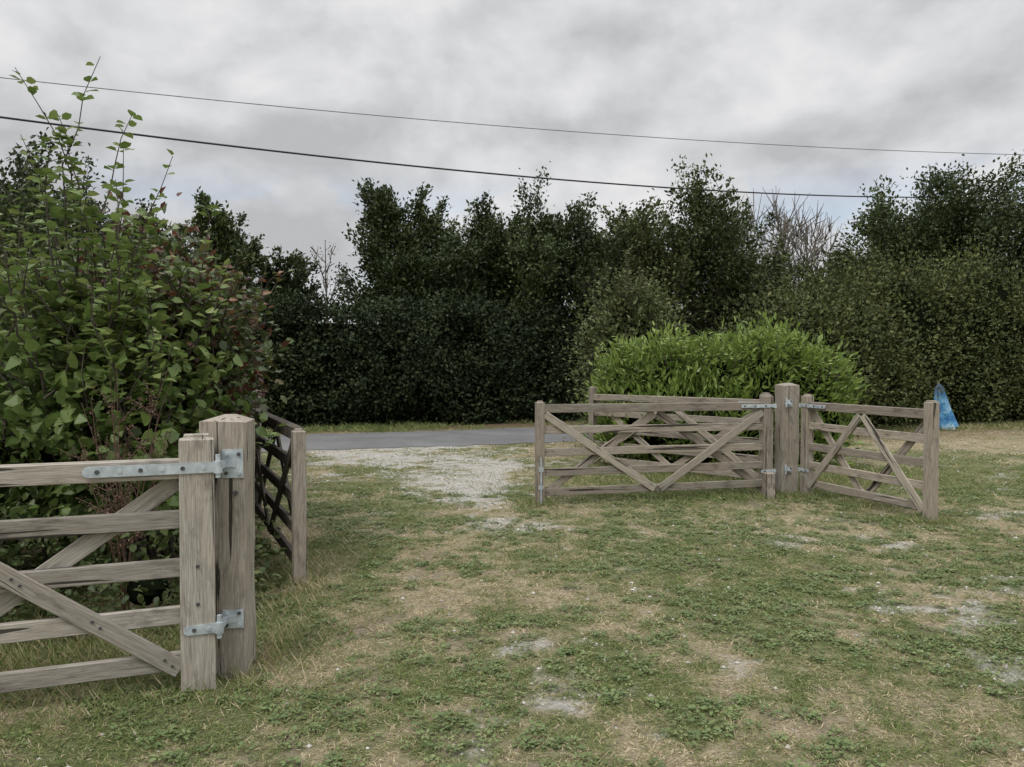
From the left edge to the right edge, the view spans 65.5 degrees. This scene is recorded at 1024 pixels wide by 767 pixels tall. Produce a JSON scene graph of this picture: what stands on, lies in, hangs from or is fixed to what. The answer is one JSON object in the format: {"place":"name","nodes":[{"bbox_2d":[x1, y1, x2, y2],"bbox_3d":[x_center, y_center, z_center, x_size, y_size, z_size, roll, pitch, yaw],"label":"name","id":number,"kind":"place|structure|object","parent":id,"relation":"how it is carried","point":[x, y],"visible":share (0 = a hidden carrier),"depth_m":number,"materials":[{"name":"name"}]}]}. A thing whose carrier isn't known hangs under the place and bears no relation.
{"place":"outdoors","nodes":[
{"label":"outdoors","id":0,"kind":"place"},
{"bbox_2d":[261,424,588,451],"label":"road","id":1,"kind":"structure","parent":0,"point":[343,441],"depth_m":16.24,"materials":[{"name":"grey asphalt"}]},
{"bbox_2d":[0,415,1023,766],"bbox_3d":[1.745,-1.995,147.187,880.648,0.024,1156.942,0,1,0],"label":"ground","id":2,"kind":"structure","parent":0,"point":[544,710],"depth_m":4.67,"materials":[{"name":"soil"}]},
{"bbox_2d":[0,145,83,330],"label":"hedgerow tree","id":3,"kind":"object","parent":2,"relation":"on","point":[31,205],"visible":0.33,"depth_m":10.06,"materials":[{"name":"green plant"}]},
{"bbox_2d":[0,112,90,328],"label":"hedgerow tree","id":4,"kind":"object","parent":2,"relation":"on","point":[19,161],"visible":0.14,"depth_m":12.37,"materials":[{"name":"green plant"}]},
{"bbox_2d":[0,152,108,271],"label":"hedgerow tree","id":5,"kind":"object","parent":2,"relation":"on","point":[79,180],"visible":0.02,"depth_m":19.19,"materials":[{"name":"green plant"}]},
{"bbox_2d":[47,180,188,265],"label":"hedgerow tree","id":6,"kind":"object","parent":2,"relation":"on","point":[104,219],"visible":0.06,"depth_m":18.75,"materials":[{"name":"green plant"}]},
{"bbox_2d":[60,363,178,610],"bbox_3d":[-2.345,0.670,4.731,0.725,1.582,0.343,0,1,0],"label":"dry dock plant","id":7,"kind":"object","parent":2,"relation":"on","point":[121,497],"visible":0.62,"depth_m":4.73,"materials":[{"name":"brown plant"}]},
{"bbox_2d":[0,187,283,511],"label":"hawthorn shrub","id":8,"kind":"object","parent":2,"relation":"on","point":[7,326],"visible":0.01,"depth_m":8.03,"materials":[{"name":"green plant"}]},
{"bbox_2d":[0,487,286,645],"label":"bramble undergrowth","id":9,"kind":"object","parent":2,"relation":"on","point":[155,592],"visible":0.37,"depth_m":4.70,"materials":[{"name":"green plant"}]},
{"bbox_2d":[0,56,286,614],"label":"hazel shrub","id":10,"kind":"object","parent":2,"relation":"on","point":[111,334],"visible":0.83,"depth_m":5.23,"materials":[{"name":"green plant"}]},
{"bbox_2d":[18,187,308,557],"bbox_3d":[-2.887,-0.121,6.586,2.049,3.113,3.063,-1,2,-36],"label":"copper beech shrub","id":11,"kind":"object","parent":2,"relation":"on","point":[234,328],"visible":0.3,"depth_m":6.18,"materials":[{"name":"green plant"}]},
{"bbox_2d":[169,186,269,300],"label":"hedgerow tree","id":12,"kind":"object","parent":2,"relation":"on","point":[221,223],"visible":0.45,"depth_m":20.64,"materials":[{"name":"green plant"}]},
{"bbox_2d":[199,414,256,677],"bbox_3d":[-1.419,0.932,3.947,0.224,1.551,0.362,0,1,-6],"label":"gate post","id":13,"kind":"object","parent":2,"relation":"on","point":[233,435],"visible":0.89,"depth_m":3.91,"materials":[{"name":"brown wood"}]},
{"bbox_2d":[0,433,223,692],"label":"wooden gate","id":14,"kind":"structure","parent":13,"relation":"attached to","point":[194,467],"depth_m":3.66,"materials":[{"name":"grey wood"}]},
{"bbox_2d":[243,390,261,505],"bbox_3d":[-2.721,0.828,8.273,0.206,1.552,0.210,0,1,-6],"label":"gate post","id":15,"kind":"object","parent":2,"relation":"on","point":[260,425],"visible":0.06,"depth_m":8.32,"materials":[{"name":"brown wood"}]},
{"bbox_2d":[248,400,306,582],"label":"wooden gate","id":16,"kind":"structure","parent":2,"relation":"on","point":[293,458],"depth_m":5.96,"materials":[{"name":"brown wood"}]},
{"bbox_2d":[248,244,323,322],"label":"hedgerow tree","id":17,"kind":"object","parent":2,"relation":"on","point":[301,273],"visible":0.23,"depth_m":21.74,"materials":[{"name":"green plant"}]},
{"bbox_2d":[310,240,342,323],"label":"bare tree","id":18,"kind":"object","parent":2,"relation":"on","point":[326,287],"visible":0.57,"depth_m":22.20,"materials":[{"name":"brown plant"}]},
{"bbox_2d":[37,276,712,427],"bbox_3d":[-4.446,-0.857,20.560,28.488,4.029,4.924,-1,2,-28],"label":"roadside hedge","id":19,"kind":"object","parent":2,"relation":"on","point":[490,369],"visible":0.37,"depth_m":19.95,"materials":[{"name":"green plant"}]},
{"bbox_2d":[330,177,445,324],"bbox_3d":[-3.615,-2.389,22.362,3.383,6.810,3.085,0,1,0],"label":"hedgerow tree","id":20,"kind":"object","parent":2,"relation":"on","point":[382,209],"visible":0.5,"depth_m":22.08,"materials":[{"name":"green plant"}]},
{"bbox_2d":[347,223,484,324],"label":"hedgerow tree","id":21,"kind":"object","parent":2,"relation":"on","point":[387,264],"visible":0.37,"depth_m":21.54,"materials":[{"name":"green plant"}]},
{"bbox_2d":[383,195,485,322],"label":"hedgerow tree","id":22,"kind":"object","parent":2,"relation":"on","point":[435,226],"visible":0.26,"depth_m":22.40,"materials":[{"name":"green plant"}]},
{"bbox_2d":[399,218,505,325],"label":"hedgerow tree","id":23,"kind":"object","parent":2,"relation":"on","point":[450,240],"visible":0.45,"depth_m":21.77,"materials":[{"name":"green plant"}]},
{"bbox_2d":[455,190,540,325],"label":"hedgerow tree","id":24,"kind":"object","parent":2,"relation":"on","point":[500,266],"visible":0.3,"depth_m":22.13,"materials":[{"name":"green plant"}]},
{"bbox_2d":[11,441,1023,766],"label":"gravel stones","id":25,"kind":"object","parent":2,"relation":"on","point":[543,527],"visible":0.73,"depth_m":9.84,"materials":[{"name":"grey gravel"}]},
{"bbox_2d":[462,200,575,338],"bbox_3d":[0.354,-2.060,22.339,3.280,6.165,3.470,-1,2,-34],"label":"hedgerow tree","id":26,"kind":"object","parent":2,"relation":"on","point":[546,252],"visible":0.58,"depth_m":21.79,"materials":[{"name":"green plant"}]},
{"bbox_2d":[490,161,602,337],"bbox_3d":[0.815,-2.701,23.000,3.936,7.418,3.645,0,1,0],"label":"hedgerow tree","id":27,"kind":"object","parent":2,"relation":"on","point":[571,228],"visible":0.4,"depth_m":22.59,"materials":[{"name":"green plant"}]},
{"bbox_2d":[542,212,660,379],"bbox_3d":[2.226,-1.904,22.459,3.298,5.852,2.994,1,2,42],"label":"hedgerow tree","id":28,"kind":"object","parent":2,"relation":"on","point":[581,271],"visible":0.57,"depth_m":21.93,"materials":[{"name":"green plant"}]},
{"bbox_2d":[549,247,707,446],"bbox_3d":[2.186,-0.668,15.120,2.771,3.734,2.792,1,2,35],"label":"garden shrub","id":29,"kind":"object","parent":2,"relation":"on","point":[623,305],"visible":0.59,"depth_m":14.89,"materials":[{"name":"green plant"}]},
{"bbox_2d":[578,188,688,326],"bbox_3d":[3.806,-2.112,22.691,3.710,6.258,3.960,-1,2,-40],"label":"hedgerow tree","id":30,"kind":"object","parent":2,"relation":"on","point":[646,219],"visible":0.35,"depth_m":21.93,"materials":[{"name":"green plant"}]},
{"bbox_2d":[587,214,723,346],"bbox_3d":[4.023,-1.949,22.853,4.021,5.928,4.139,0,1,0],"label":"hedgerow tree","id":31,"kind":"object","parent":2,"relation":"on","point":[680,268],"visible":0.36,"depth_m":21.90,"materials":[{"name":"green plant"}]},
{"bbox_2d":[588,386,771,478],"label":"wooden gate","id":32,"kind":"structure","parent":2,"relation":"on","point":[596,398],"depth_m":10.78,"materials":[{"name":"brown wood"}]},
{"bbox_2d":[571,309,872,466],"bbox_3d":[3.114,0.090,12.236,4.342,2.488,2.712,0,1,0],"label":"laurel bush","id":33,"kind":"object","parent":2,"relation":"on","point":[749,368],"visible":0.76,"depth_m":11.77,"materials":[{"name":"green plant"}]},
{"bbox_2d":[655,153,811,344],"bbox_3d":[5.854,-2.636,22.695,4.237,7.302,3.790,-1,2,-37],"label":"hedgerow tree","id":34,"kind":"object","parent":2,"relation":"on","point":[699,208],"visible":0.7,"depth_m":21.93,"materials":[{"name":"green plant"}]},
{"bbox_2d":[682,244,803,341],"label":"hedgerow tree","id":35,"kind":"object","parent":2,"relation":"on","point":[743,286],"visible":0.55,"depth_m":22.10,"materials":[{"name":"green plant"}]},
{"bbox_2d":[699,247,798,331],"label":"hedgerow tree","id":36,"kind":"object","parent":2,"relation":"on","point":[774,265],"visible":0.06,"depth_m":22.86,"materials":[{"name":"green plant"}]},
{"bbox_2d":[720,194,794,264],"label":"bare tree","id":37,"kind":"object","parent":2,"relation":"on","point":[752,220],"visible":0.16,"depth_m":25.42,"materials":[{"name":"brown plant"}]},
{"bbox_2d":[763,472,775,498],"bbox_3d":[2.971,1.300,9.205,0.115,0.562,0.119,0,1,-3],"label":"gate stop","id":38,"kind":"object","parent":2,"relation":"on","point":[769,483],"visible":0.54,"depth_m":9.15,"materials":[{"name":"brown wood"}]},
{"bbox_2d":[774,383,799,493],"bbox_3d":[3.292,0.783,9.521,0.222,1.583,0.264,0,1,-8],"label":"gate post","id":39,"kind":"object","parent":2,"relation":"on","point":[786,431],"visible":0.95,"depth_m":9.44,"materials":[{"name":"brown wood"}]},
{"bbox_2d":[535,394,776,503],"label":"wooden gate","id":40,"kind":"structure","parent":39,"relation":"attached to","point":[764,406],"depth_m":9.02,"materials":[{"name":"brown wood"}]},
{"bbox_2d":[798,394,939,521],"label":"wooden gate","id":41,"kind":"structure","parent":39,"relation":"attached to","point":[926,432],"depth_m":8.39,"materials":[{"name":"brown wood"}]},
{"bbox_2d":[740,187,861,309],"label":"bare tree","id":42,"kind":"object","parent":2,"relation":"on","point":[793,243],"visible":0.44,"depth_m":25.71,"materials":[{"name":"brown plant"}]},
{"bbox_2d":[782,204,857,299],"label":"bare tree","id":43,"kind":"object","parent":2,"relation":"on","point":[805,239],"visible":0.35,"depth_m":26.30,"materials":[{"name":"brown plant"}]},
{"bbox_2d":[789,247,935,308],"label":"broadleaf tree","id":44,"kind":"object","parent":2,"relation":"on","point":[835,260],"visible":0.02,"depth_m":24.52,"materials":[{"name":"green plant"}]},
{"bbox_2d":[708,225,1023,436],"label":"mixed hedge","id":45,"kind":"object","parent":2,"relation":"on","point":[964,345],"visible":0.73,"depth_m":19.55,"materials":[{"name":"green plant"}]},
{"bbox_2d":[820,174,971,299],"bbox_3d":[11.928,-2.745,25.012,5.192,7.402,6.201,1,2,32],"label":"broadleaf tree","id":46,"kind":"object","parent":2,"relation":"on","point":[882,211],"visible":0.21,"depth_m":24.11,"materials":[{"name":"green plant"}]},
{"bbox_2d":[814,149,1023,297],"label":"broadleaf tree","id":47,"kind":"object","parent":2,"relation":"on","point":[997,211],"visible":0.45,"depth_m":24.07,"materials":[{"name":"green plant"}]},
{"bbox_2d":[934,380,958,429],"bbox_3d":[10.184,0.565,18.690,0.620,1.270,0.363,0,1,0],"label":"blue sheet","id":48,"kind":"object","parent":2,"relation":"on","point":[947,418],"visible":0.72,"depth_m":18.61,"materials":[{"name":"plastic"}]},
{"bbox_2d":[910,154,1023,295],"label":"broadleaf tree","id":49,"kind":"object","parent":2,"relation":"on","point":[1015,212],"visible":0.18,"depth_m":24.27,"materials":[{"name":"green plant"}]},
{"bbox_2d":[0,116,1023,197],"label":"overhead wire","id":50,"kind":"object","parent":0,"point":[64,125],"visible":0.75,"depth_m":17.21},
{"bbox_2d":[0,77,1023,154],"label":"overhead wire","id":51,"kind":"object","parent":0,"point":[485,124],"visible":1,"depth_m":18.74,"materials":[{"name":"metal"}]},
{"bbox_2d":[0,0,1023,323],"label":"sky","id":52,"kind":"structure","parent":0,"point":[931,76],"materials":[{"name":"grey"}]}
]}

